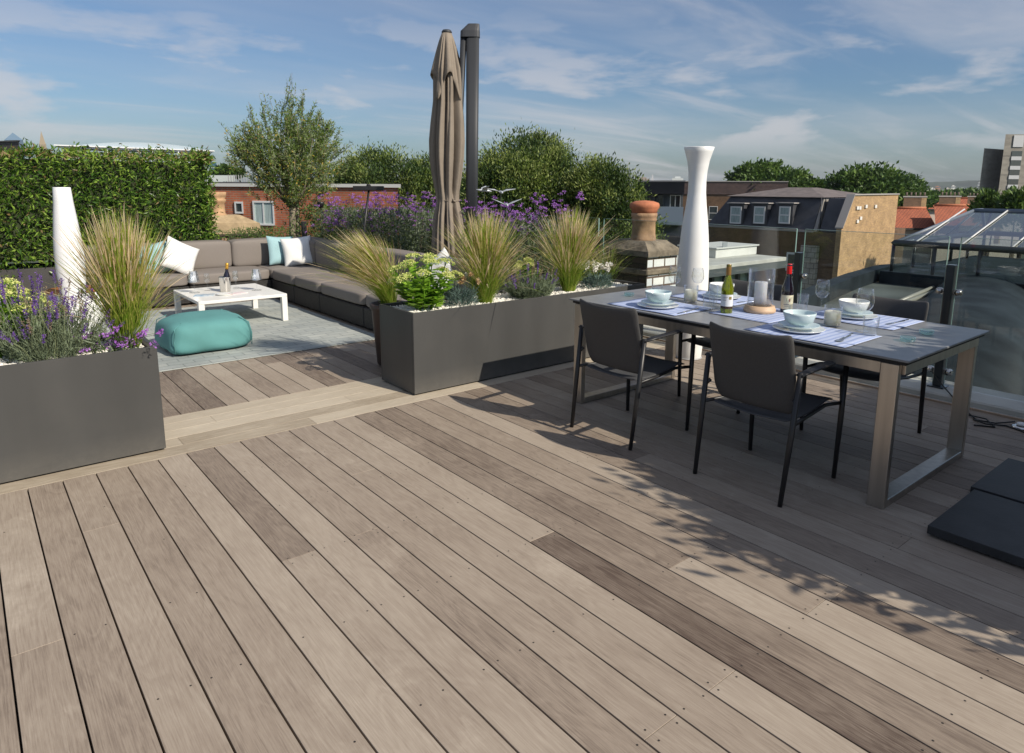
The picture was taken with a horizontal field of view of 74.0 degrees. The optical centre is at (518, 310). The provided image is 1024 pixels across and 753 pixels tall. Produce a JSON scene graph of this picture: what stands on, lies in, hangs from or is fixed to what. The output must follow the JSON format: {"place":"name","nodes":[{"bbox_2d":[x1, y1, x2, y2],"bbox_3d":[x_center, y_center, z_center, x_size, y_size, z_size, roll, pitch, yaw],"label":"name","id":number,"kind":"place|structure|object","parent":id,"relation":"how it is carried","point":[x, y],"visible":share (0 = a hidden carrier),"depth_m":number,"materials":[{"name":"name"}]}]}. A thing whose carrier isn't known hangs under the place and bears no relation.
{"place":"outdoors","nodes":[
{"label":"outdoors","id":0,"kind":"place"},
{"bbox_2d":[205,175,249,182],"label":"flat roofed block","id":1,"kind":"structure","parent":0,"point":[226,178],"depth_m":34.16,"materials":[{"name":"grey"}]},
{"bbox_2d":[403,207,562,303],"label":"feather grass","id":2,"kind":"object","parent":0,"point":[485,263],"depth_m":5.40,"materials":[{"name":"plant"}]},
{"bbox_2d":[0,201,1023,282],"bbox_3d":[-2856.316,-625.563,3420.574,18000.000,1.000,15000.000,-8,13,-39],"label":"ground","id":3,"kind":"structure","parent":0,"point":[427,239],"depth_m":178.18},
{"bbox_2d":[54,142,214,162],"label":"stadium","id":4,"kind":"object","parent":3,"relation":"on","point":[141,145],"visible":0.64,"depth_m":600.71,"materials":[{"name":"white"}]},
{"bbox_2d":[209,163,244,181],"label":"tree","id":5,"kind":"object","parent":3,"relation":"on","point":[222,169],"visible":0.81,"depth_m":118.85,"materials":[{"name":"green plant"}]},
{"bbox_2d":[207,183,400,246],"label":"brick house","id":6,"kind":"structure","parent":3,"relation":"on","point":[263,212],"depth_m":22.71,"materials":[{"name":"red"}]},
{"bbox_2d":[252,201,274,225],"bbox_3d":[-8.574,-3.287,22.821,0.871,0.814,0.084,3,11,14],"label":"window","id":7,"kind":"structure","parent":6,"relation":"in","point":[263,211],"depth_m":22.80,"materials":[{"name":"white"}]},
{"bbox_2d":[327,136,465,247],"bbox_3d":[-4.204,1.440,24.807,6.388,15.277,4.172,1,10,1],"label":"tree","id":8,"kind":"object","parent":3,"relation":"on","point":[414,177],"visible":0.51,"depth_m":23.19,"materials":[{"name":"green plant"}]},
{"bbox_2d":[431,119,588,277],"bbox_3d":[0.184,2.676,18.376,4.940,15.200,4.543,-8,13,-39],"label":"tree","id":9,"kind":"object","parent":3,"relation":"on","point":[532,168],"visible":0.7,"depth_m":16.18,"materials":[{"name":"green plant"}]},
{"bbox_2d":[553,150,668,271],"bbox_3d":[2.059,3.355,16.978,3.187,14.388,2.601,5,11,23],"label":"tree","id":10,"kind":"object","parent":3,"relation":"on","point":[603,198],"visible":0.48,"depth_m":15.57,"materials":[{"name":"green plant"}]},
{"bbox_2d":[683,181,788,222],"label":"long brick building","id":11,"kind":"structure","parent":3,"relation":"on","point":[718,193],"depth_m":90.05,"materials":[{"name":"brown tile"}]},
{"bbox_2d":[722,157,827,189],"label":"tree","id":12,"kind":"object","parent":3,"relation":"on","point":[765,170],"visible":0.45,"depth_m":93.21,"materials":[{"name":"green plant"}]},
{"bbox_2d":[820,193,899,295],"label":"gable house","id":13,"kind":"structure","parent":3,"relation":"on","point":[860,215],"depth_m":51.41,"materials":[{"name":"brick"}]},
{"bbox_2d":[808,160,940,211],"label":"tree","id":14,"kind":"object","parent":3,"relation":"on","point":[865,179],"visible":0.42,"depth_m":82.85,"materials":[{"name":"green plant"}]},
{"bbox_2d":[966,186,1004,255],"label":"tree","id":15,"kind":"object","parent":3,"relation":"on","point":[981,200],"visible":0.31,"depth_m":47.67,"materials":[{"name":"green plant"}]},
{"bbox_2d":[990,185,1023,257],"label":"tree","id":16,"kind":"object","parent":3,"relation":"on","point":[1013,199],"visible":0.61,"depth_m":45.60,"materials":[{"name":"green plant"}]},
{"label":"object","id":17,"kind":"structure","parent":3,"relation":"on","visible":0},
{"bbox_2d":[0,484,163,752],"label":"terrace slab","id":18,"kind":"structure","parent":17,"relation":"on","point":[15,701],"depth_m":2.27,"materials":[{"name":"black"}]},
{"bbox_2d":[0,297,1023,752],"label":"deck","id":19,"kind":"structure","parent":18,"relation":"on","point":[338,549],"depth_m":2.67,"materials":[{"name":"brown wood"}]},
{"bbox_2d":[0,262,58,308],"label":"raised bed","id":20,"kind":"object","parent":19,"relation":"on","point":[46,274],"depth_m":8.42,"materials":[{"name":"grey"}]},
{"bbox_2d":[0,138,222,277],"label":"hedge","id":21,"kind":"object","parent":20,"relation":"in","point":[171,189],"visible":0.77,"depth_m":8.83,"materials":[{"name":"green plant"}]},
{"bbox_2d":[52,187,88,335],"bbox_3d":[-4.336,-0.437,6.569,0.332,1.495,0.332,-8,13,-39],"label":"floor lamp","id":22,"kind":"object","parent":19,"relation":"on","point":[64,208],"visible":0.44,"depth_m":6.44,"materials":[{"name":"white"}]},
{"bbox_2d":[0,335,165,483],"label":"planter","id":23,"kind":"object","parent":19,"relation":"on","point":[59,414],"visible":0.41,"depth_m":3.65,"materials":[{"name":"metal"}]},
{"bbox_2d":[0,278,70,358],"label":"sedum plant","id":24,"kind":"object","parent":23,"relation":"on","point":[10,290],"visible":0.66,"depth_m":3.65,"materials":[{"name":"green plant"}]},
{"bbox_2d":[0,269,124,362],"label":"lavender bush","id":25,"kind":"object","parent":23,"relation":"on","point":[59,338],"visible":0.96,"depth_m":3.61,"materials":[{"name":"purple plant"}]},
{"bbox_2d":[25,202,198,348],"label":"feather grass","id":26,"kind":"object","parent":23,"relation":"on","point":[123,287],"depth_m":3.80,"materials":[{"name":"plant"}]},
{"bbox_2d":[73,323,163,353],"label":"purple flower","id":27,"kind":"object","parent":23,"relation":"in","point":[119,346],"visible":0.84,"depth_m":3.80,"materials":[{"name":"plant"}]},
{"bbox_2d":[88,299,374,371],"bbox_3d":[-3.259,0.186,7.323,2.380,0.010,3.090,-8,13,-39],"label":"rug","id":28,"kind":"object","parent":19,"relation":"on","point":[300,329],"visible":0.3,"depth_m":7.02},
{"bbox_2d":[45,285,105,328],"bbox_3d":[-4.732,-0.027,7.280,0.550,0.430,0.550,-8,13,-39],"label":"drum table","id":29,"kind":"object","parent":28,"relation":"on","point":[50,290],"visible":0.08,"depth_m":7.15,"materials":[{"name":"white paint"}]},
{"bbox_2d":[154,309,251,354],"bbox_3d":[-3.003,0.174,6.461,0.758,0.320,0.748,-8,13,-40],"label":"pouf","id":30,"kind":"object","parent":28,"relation":"on","point":[192,332],"visible":1,"depth_m":6.21,"materials":[{"name":"teal fabric"}]},
{"bbox_2d":[173,283,287,320],"bbox_3d":[-3.323,-0.068,7.822,0.940,0.310,1.060,-8,13,-39],"label":"coffee table","id":31,"kind":"object","parent":28,"relation":"on","point":[259,292],"visible":0.8,"depth_m":7.69,"materials":[{"name":"white"}]},
{"bbox_2d":[219,276,230,291],"bbox_3d":[-3.370,-0.308,7.790,0.132,0.172,0.132,-8,13,-39],"label":"wine cooler","id":32,"kind":"object","parent":31,"relation":"on","point":[224,284],"visible":0.93,"depth_m":7.75,"materials":[{"name":"silver metal"}]},
{"bbox_2d":[83,236,509,329],"bbox_3d":[-2.826,-0.268,7.710,3.041,0.772,5.024,-8,13,-39],"label":"corner sofa","id":33,"kind":"object","parent":19,"relation":"on","point":[245,258],"visible":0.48,"depth_m":8.84,"materials":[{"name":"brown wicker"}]},
{"bbox_2d":[131,241,172,273],"bbox_3d":[-4.697,-0.670,8.775,0.420,0.420,0.132,-24,2,-39],"label":"pillow","id":34,"kind":"object","parent":33,"relation":"on","point":[162,270],"visible":0.2,"depth_m":8.76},
{"bbox_2d":[160,236,199,273],"bbox_3d":[-4.411,-0.702,8.848,0.136,0.440,0.440,-16,-30,33],"label":"pillow","id":35,"kind":"object","parent":33,"relation":"on","point":[183,251],"visible":0.93,"depth_m":8.79,"materials":[{"name":"fabric"}]},
{"bbox_2d":[266,236,292,264],"bbox_3d":[-3.410,-0.868,9.757,0.131,0.420,0.420,-9,-2,41],"label":"pillow","id":36,"kind":"object","parent":33,"relation":"on","point":[276,255],"visible":0.58,"depth_m":9.64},
{"bbox_2d":[280,235,312,265],"bbox_3d":[-3.161,-0.852,9.708,0.420,0.420,0.130,-10,-4,-22],"label":"pillow","id":37,"kind":"object","parent":33,"relation":"on","point":[296,250],"visible":0.99,"depth_m":9.66,"materials":[{"name":"fabric"}]},
{"bbox_2d":[419,247,453,294],"bbox_3d":[-0.815,-0.381,7.080,0.420,0.420,0.130,51,8,22],"label":"pillow","id":38,"kind":"object","parent":33,"relation":"on","point":[440,255],"visible":0.16,"depth_m":7.06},
{"bbox_2d":[353,184,383,244],"bbox_3d":[-1.902,-1.023,8.672,0.380,1.180,0.149,-1,10,-6],"label":"patio heater","id":39,"kind":"object","parent":19,"relation":"on","point":[368,187],"visible":0.86,"depth_m":8.57,"materials":[{"name":"black"}]},
{"bbox_2d":[369,300,402,365],"bbox_3d":[-1.109,0.198,5.851,0.330,0.540,0.330,-8,13,-39],"label":"plant pot","id":40,"kind":"object","parent":19,"relation":"on","point":[374,307],"visible":0.26,"depth_m":5.75,"materials":[{"name":"metal"}]},
{"bbox_2d":[294,227,406,303],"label":"feather grass","id":41,"kind":"object","parent":40,"relation":"in","point":[371,269],"depth_m":5.63,"materials":[{"name":"plant"}]},
{"bbox_2d":[379,279,644,394],"bbox_3d":[0.059,0.148,5.942,2.550,0.620,0.510,-8,13,-39],"label":"planter","id":42,"kind":"object","parent":19,"relation":"on","point":[503,333],"visible":0.65,"depth_m":5.33,"materials":[{"name":"metal"}]},
{"bbox_2d":[386,252,463,310],"bbox_3d":[-0.715,-0.227,5.183,0.625,0.457,0.483,-8,13,-39],"label":"sedum plant","id":43,"kind":"object","parent":42,"relation":"on","point":[424,293],"visible":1,"depth_m":5.12,"materials":[{"name":"green plant"}]},
{"bbox_2d":[443,270,480,305],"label":"dianthus plant","id":44,"kind":"object","parent":42,"relation":"in","point":[451,294],"visible":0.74,"depth_m":5.34,"materials":[{"name":"green plant"}]},
{"bbox_2d":[512,257,541,283],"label":"sedum plant","id":45,"kind":"object","parent":42,"relation":"on","point":[525,268],"visible":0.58,"depth_m":6.03,"materials":[{"name":"green plant"}]},
{"bbox_2d":[503,262,558,298],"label":"lavender bush","id":46,"kind":"object","parent":42,"relation":"in","point":[520,291],"visible":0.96,"depth_m":5.72,"materials":[{"name":"green plant"}]},
{"bbox_2d":[579,259,614,288],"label":"dianthus plant","id":47,"kind":"object","parent":42,"relation":"in","point":[604,279],"visible":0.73,"depth_m":6.31,"materials":[{"name":"green plant"}]},
{"bbox_2d":[570,299,695,450],"bbox_3d":[0.708,0.341,4.282,0.586,0.844,0.574,-8,13,-39],"label":"dining chair","id":48,"kind":"object","parent":19,"relation":"on","point":[616,345],"visible":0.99,"depth_m":4.11,"materials":[{"name":"grey fabric"}]},
{"bbox_2d":[676,146,714,359],"bbox_3d":[1.554,-0.496,6.037,0.282,1.870,0.282,-8,13,-39],"label":"floor lamp","id":49,"kind":"object","parent":19,"relation":"on","point":[694,247],"visible":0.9,"depth_m":5.91,"materials":[{"name":"white"}]},
{"bbox_2d":[677,279,782,413],"bbox_3d":[1.560,0.224,4.953,0.586,0.844,0.574,-8,13,-39],"label":"dining chair","id":50,"kind":"object","parent":19,"relation":"on","point":[741,287],"visible":0.14,"depth_m":4.99,"materials":[{"name":"black"}]},
{"bbox_2d":[693,321,848,507],"bbox_3d":[1.320,0.473,3.581,0.586,0.844,0.574,-8,13,-39],"label":"dining chair","id":51,"kind":"object","parent":19,"relation":"on","point":[755,374],"visible":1,"depth_m":3.40,"materials":[{"name":"black"}]},
{"bbox_2d":[570,285,989,509],"bbox_3d":[1.487,0.379,4.354,1.090,0.750,2.240,-8,13,-39],"label":"dining table","id":52,"kind":"object","parent":19,"relation":"on","point":[890,356],"visible":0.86,"depth_m":3.69,"materials":[{"name":"metal"}]},
{"bbox_2d":[607,298,713,315],"bbox_3d":[0.933,-0.034,4.486,0.424,0.005,0.563,-8,13,-39],"label":"placemat","id":53,"kind":"object","parent":52,"relation":"on","point":[681,307],"visible":0.69,"depth_m":4.42,"materials":[{"name":"fabric"}]},
{"bbox_2d":[637,302,678,308],"bbox_3d":[0.907,-0.035,4.438,0.270,0.018,0.270,-8,13,-39],"label":"plate","id":54,"kind":"object","parent":53,"relation":"on","point":[673,305],"visible":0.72,"depth_m":4.43,"materials":[{"name":"white"}]},
{"bbox_2d":[641,299,674,305],"bbox_3d":[0.908,-0.054,4.435,0.216,0.018,0.216,-8,13,-39],"label":"plate","id":55,"kind":"object","parent":54,"relation":"on","point":[649,302],"visible":0.85,"depth_m":4.43,"materials":[{"name":"grey"}]},
{"bbox_2d":[645,289,671,302],"bbox_3d":[0.908,-0.096,4.427,0.170,0.067,0.170,-8,13,-39],"label":"bowl","id":56,"kind":"object","parent":55,"relation":"on","point":[657,295],"visible":1,"depth_m":4.38,"materials":[{"name":"grey"}]},
{"bbox_2d":[684,285,698,302],"bbox_3d":[1.178,-0.118,4.649,0.096,0.118,0.096,-8,13,-39],"label":"jar candle","id":57,"kind":"object","parent":52,"relation":"on","point":[690,295],"visible":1,"depth_m":4.62,"materials":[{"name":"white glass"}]},
{"bbox_2d":[671,290,753,305],"bbox_3d":[1.410,-0.096,4.846,0.420,0.005,0.540,-9,14,-41],"label":"placemat","id":58,"kind":"object","parent":52,"relation":"on","point":[706,299],"visible":0.47,"depth_m":4.76,"materials":[{"name":"fabric"}]},
{"bbox_2d":[710,306,784,322],"bbox_3d":[1.513,0.014,4.242,0.507,0.005,0.428,-8,13,-39],"label":"placemat","id":59,"kind":"object","parent":52,"relation":"on","point":[741,313],"visible":0.56,"depth_m":4.15,"materials":[{"name":"fabric"}]},
{"bbox_2d":[720,264,733,313],"bbox_3d":[1.297,-0.138,4.218,0.074,0.303,0.075,4,11,17],"label":"wine bottle","id":60,"kind":"object","parent":59,"relation":"on","point":[727,294],"visible":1,"depth_m":4.20,"materials":[{"name":"green"}]},
{"bbox_2d":[743,268,775,313],"bbox_3d":[1.518,-0.129,4.259,0.194,0.272,0.194,-8,13,-39],"label":"candle lantern","id":61,"kind":"object","parent":59,"relation":"on","point":[759,305],"visible":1,"depth_m":4.23,"materials":[{"name":"wax"}]},
{"bbox_2d":[780,264,793,311],"bbox_3d":[1.689,-0.144,4.261,0.074,0.303,0.075,4,11,21],"label":"wine bottle","id":62,"kind":"object","parent":59,"relation":"on","point":[787,295],"visible":0.85,"depth_m":4.24,"materials":[{"name":"black"}]},
{"bbox_2d":[745,320,881,347],"bbox_3d":[1.584,0.118,3.676,0.422,0.005,0.562,-8,13,-39],"label":"placemat","id":63,"kind":"object","parent":52,"relation":"on","point":[829,336],"visible":0.76,"depth_m":3.60,"materials":[{"name":"fabric"}]},
{"bbox_2d":[772,323,825,333],"bbox_3d":[1.532,0.099,3.721,0.270,0.018,0.270,-8,13,-39],"label":"plate","id":64,"kind":"object","parent":63,"relation":"on","point":[794,331],"visible":0.64,"depth_m":3.70,"materials":[{"name":"white"}]},
{"bbox_2d":[778,320,819,329],"bbox_3d":[1.532,0.081,3.718,0.216,0.018,0.216,-8,13,-39],"label":"plate","id":65,"kind":"object","parent":64,"relation":"on","point":[786,324],"visible":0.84,"depth_m":3.72,"materials":[{"name":"grey"}]},
{"bbox_2d":[783,309,816,325],"bbox_3d":[1.533,0.038,3.710,0.170,0.067,0.170,-8,13,-39],"label":"bowl","id":66,"kind":"object","parent":65,"relation":"on","point":[799,317],"visible":1,"depth_m":3.66,"materials":[{"name":"grey"}]},
{"bbox_2d":[823,304,842,326],"bbox_3d":[1.790,0.027,3.870,0.096,0.118,0.096,-8,13,-39],"label":"jar candle","id":67,"kind":"object","parent":52,"relation":"on","point":[832,317],"visible":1,"depth_m":3.84,"materials":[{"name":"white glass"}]},
{"bbox_2d":[814,308,923,329],"bbox_3d":[2.060,0.043,4.099,0.427,0.005,0.565,-8,13,-39],"label":"placemat","id":68,"kind":"object","parent":52,"relation":"on","point":[883,322],"visible":0.58,"depth_m":3.99,"materials":[{"name":"fabric"}]},
{"bbox_2d":[841,314,877,319],"bbox_3d":[2.027,0.029,4.122,0.270,0.018,0.270,-8,13,-39],"label":"plate","id":69,"kind":"object","parent":68,"relation":"on","point":[871,316],"visible":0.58,"depth_m":4.09,"materials":[{"name":"white"}]},
{"bbox_2d":[834,308,872,315],"bbox_3d":[2.027,0.011,4.118,0.216,0.018,0.216,-8,13,-39],"label":"plate","id":70,"kind":"object","parent":69,"relation":"on","point":[864,313],"visible":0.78,"depth_m":4.11,"materials":[{"name":"grey"}]},
{"bbox_2d":[839,298,869,312],"bbox_3d":[2.027,-0.032,4.111,0.170,0.067,0.170,-8,13,-39],"label":"bowl","id":71,"kind":"object","parent":70,"relation":"on","point":[851,304],"visible":0.98,"depth_m":4.06,"materials":[{"name":"white"}]},
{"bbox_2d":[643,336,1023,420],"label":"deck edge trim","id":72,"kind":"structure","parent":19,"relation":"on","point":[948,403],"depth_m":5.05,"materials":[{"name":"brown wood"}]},
{"bbox_2d":[799,293,928,432],"bbox_3d":[2.180,0.354,4.258,0.586,0.844,0.574,-8,13,-39],"label":"dining chair","id":73,"kind":"object","parent":19,"relation":"on","point":[913,310],"visible":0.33,"depth_m":4.26,"materials":[{"name":"black"}]},
{"bbox_2d":[927,489,1023,567],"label":"stone slab","id":74,"kind":"structure","parent":19,"relation":"on","point":[985,523],"depth_m":3.01,"materials":[{"name":"black"}]},
{"bbox_2d":[932,372,1023,432],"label":"power cable","id":75,"kind":"object","parent":19,"relation":"on","point":[988,422],"visible":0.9,"depth_m":4.47,"materials":[{"name":"black rubber"}]},
{"bbox_2d":[970,458,1023,503],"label":"stone slab","id":76,"kind":"structure","parent":19,"relation":"on","point":[1005,479],"depth_m":3.46,"materials":[{"name":"black"}]},
{"bbox_3d":[-3.713,-0.752,11.094,2.400,0.500,1.300,-8,13,-39],"label":"raised bed","id":77,"kind":"object","parent":19,"relation":"on","visible":0},
{"bbox_2d":[213,224,309,240],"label":"leafy shrub","id":78,"kind":"object","parent":77,"relation":"on","point":[262,235],"visible":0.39,"depth_m":10.45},
{"bbox_2d":[218,75,353,236],"bbox_3d":[-3.672,-2.336,10.883,2.199,2.798,1.407,-8,13,-39],"label":"olive tree","id":79,"kind":"object","parent":77,"relation":"on","point":[300,160],"visible":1,"depth_m":10.70,"materials":[{"name":"green plant"}]},
{"bbox_2d":[280,202,360,238],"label":"leafy shrub","id":80,"kind":"object","parent":77,"relation":"on","point":[310,208],"visible":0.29,"depth_m":11.15,"materials":[{"name":"plant"}]},
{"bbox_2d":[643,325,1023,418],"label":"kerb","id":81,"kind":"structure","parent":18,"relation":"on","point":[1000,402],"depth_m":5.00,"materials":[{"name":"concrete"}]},
{"bbox_2d":[392,207,1023,388],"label":"glass balustrade","id":82,"kind":"object","parent":81,"relation":"on","point":[948,291],"visible":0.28,"depth_m":5.08,"materials":[{"name":"teal"}]},
{"bbox_2d":[207,192,261,240],"bbox_3d":[-6.232,-0.581,14.691,1.235,3.929,0.912,-7,13,-35],"label":"chimney","id":83,"kind":"object","parent":17,"relation":"on","point":[225,221],"visible":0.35,"depth_m":14.17,"materials":[{"name":"brick"}]},
{"bbox_2d":[0,0,1023,185],"label":"sky","id":84,"kind":"structure","parent":0,"point":[819,86],"materials":[{"name":"blue"}]},
{"bbox_2d":[510,205,638,291],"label":"feather grass","id":85,"kind":"object","parent":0,"point":[571,247],"depth_m":6.02,"materials":[{"name":"plant"}]},
{"bbox_2d":[589,245,634,284],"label":"flowering plant","id":86,"kind":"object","parent":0,"point":[608,261],"depth_m":6.55,"materials":[{"name":"plant"}]},
{"bbox_2d":[250,179,979,189],"bbox_3d":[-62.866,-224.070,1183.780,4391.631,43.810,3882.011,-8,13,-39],"label":"hills","id":87,"kind":"structure","parent":0,"point":[960,184],"depth_m":2112.37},
{"bbox_2d":[636,180,685,247],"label":"modern block","id":88,"kind":"structure","parent":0,"point":[668,197],"depth_m":48.53,"materials":[{"name":"black"}]},
{"bbox_2d":[592,254,786,290],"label":"glazed pavilion","id":89,"kind":"structure","parent":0,"point":[743,264],"depth_m":22.28,"materials":[{"name":"grey"}]},
{"bbox_2d":[677,241,758,257],"bbox_3d":[7.101,-2.266,24.139,2.602,0.520,1.620,-8,13,-39],"label":"rooftop box","id":90,"kind":"object","parent":89,"relation":"on","point":[720,249],"visible":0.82,"depth_m":23.55,"materials":[{"name":"grey"}]},
{"bbox_2d":[708,187,905,290],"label":"mansard house","id":91,"kind":"structure","parent":0,"point":[785,210],"depth_m":53.97,"materials":[{"name":"grey brick"}]},
{"bbox_2d":[800,262,1023,395],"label":"zinc roof","id":92,"kind":"structure","parent":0,"point":[993,303],"depth_m":12.55,"materials":[{"name":"grey"}]},
{"bbox_2d":[593,200,678,287],"bbox_3d":[1.387,-0.026,8.165,0.600,2.580,0.870,-8,13,-39],"label":"chimney","id":93,"kind":"object","parent":92,"relation":"on","point":[651,262],"visible":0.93,"depth_m":7.75,"materials":[{"name":"stone"}]},
{"bbox_2d":[879,208,1023,287],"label":"roof lantern","id":94,"kind":"object","parent":92,"relation":"on","point":[983,222],"visible":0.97,"depth_m":18.89,"materials":[{"name":"clear glass"}]},
{"bbox_2d":[895,207,934,262],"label":"red roofed house","id":95,"kind":"structure","parent":0,"point":[911,220],"depth_m":62.59,"materials":[{"name":"tile"}]},
{"bbox_2d":[903,192,927,206],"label":"chimney stack","id":96,"kind":"object","parent":95,"relation":"on","point":[914,201],"visible":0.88,"depth_m":70.02,"materials":[{"name":"brown brick"}]},
{"bbox_2d":[934,204,991,261],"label":"red roofed house","id":97,"kind":"structure","parent":0,"point":[943,212],"depth_m":60.55,"materials":[{"name":"tile"}]},
{"bbox_2d":[936,192,961,241],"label":"chimney stack","id":98,"kind":"object","parent":97,"relation":"on","point":[949,199],"visible":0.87,"depth_m":71.98,"materials":[{"name":"brown brick"}]},
{"bbox_2d":[927,197,1018,262],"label":"red roofed house","id":99,"kind":"structure","parent":0,"point":[963,200],"depth_m":92.53,"materials":[{"name":"tile"}]},
{"bbox_2d":[979,134,1023,195],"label":"concrete tower","id":100,"kind":"structure","parent":0,"point":[1002,170],"depth_m":287.61,"materials":[{"name":"grey"}]},
{"bbox_3d":[-1.245,-0.340,9.132,1.130,0.420,4.850,-8,13,-39],"label":"raised bed","id":101,"kind":"object","parent":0,"visible":0},
{"bbox_2d":[305,191,401,242],"bbox_3d":[-2.549,-1.260,10.466,1.347,1.158,1.117,-8,13,-39],"label":"verbena clump","id":102,"kind":"object","parent":101,"relation":"on","point":[328,219],"visible":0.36,"depth_m":10.31,"materials":[{"name":"purple plant"}]},
{"bbox_2d":[325,194,418,249],"bbox_3d":[-2.022,-1.129,9.781,1.247,1.133,1.150,-8,13,-39],"label":"verbena clump","id":103,"kind":"object","parent":101,"relation":"on","point":[361,215],"visible":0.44,"depth_m":9.64,"materials":[{"name":"purple plant"}]},
{"bbox_2d":[365,190,461,253],"bbox_3d":[-1.422,-1.044,9.282,1.187,1.190,1.292,-8,13,-39],"label":"verbena clump","id":104,"kind":"object","parent":101,"relation":"on","point":[405,220],"visible":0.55,"depth_m":9.06,"materials":[{"name":"purple plant"}]},
{"bbox_2d":[429,23,479,258],"bbox_3d":[-0.832,-1.799,8.018,0.800,2.995,0.800,-8,13,-39],"label":"parasol","id":105,"kind":"object","parent":101,"relation":"on","point":[446,138],"visible":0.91,"depth_m":7.86,"materials":[{"name":"beige fabric"}]},
{"bbox_2d":[425,196,496,253],"bbox_3d":[-0.746,-0.962,8.943,0.928,1.126,0.855,-8,13,-39],"label":"verbena clump","id":106,"kind":"object","parent":101,"relation":"on","point":[463,214],"visible":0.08,"depth_m":8.94,"materials":[{"name":"purple plant"}]},
{"bbox_2d":[462,201,537,276],"bbox_3d":[-0.226,-0.789,8.191,0.839,1.080,0.896,-8,13,-39],"label":"verbena clump","id":107,"kind":"object","parent":101,"relation":"on","point":[481,209],"visible":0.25,"depth_m":8.08,"materials":[{"name":"purple plant"}]},
{"bbox_2d":[489,200,571,284],"bbox_3d":[0.141,-0.713,7.707,0.874,1.097,0.722,-8,13,-39],"label":"verbena clump","id":108,"kind":"object","parent":101,"relation":"on","point":[527,231],"visible":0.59,"depth_m":7.59,"materials":[{"name":"purple plant"}]},
{"bbox_2d":[529,191,586,283],"bbox_3d":[0.459,-0.724,7.429,0.652,1.186,0.601,-8,13,-39],"label":"verbena clump","id":109,"kind":"object","parent":101,"relation":"on","point":[555,215],"visible":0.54,"depth_m":7.39,"materials":[{"name":"purple plant"}]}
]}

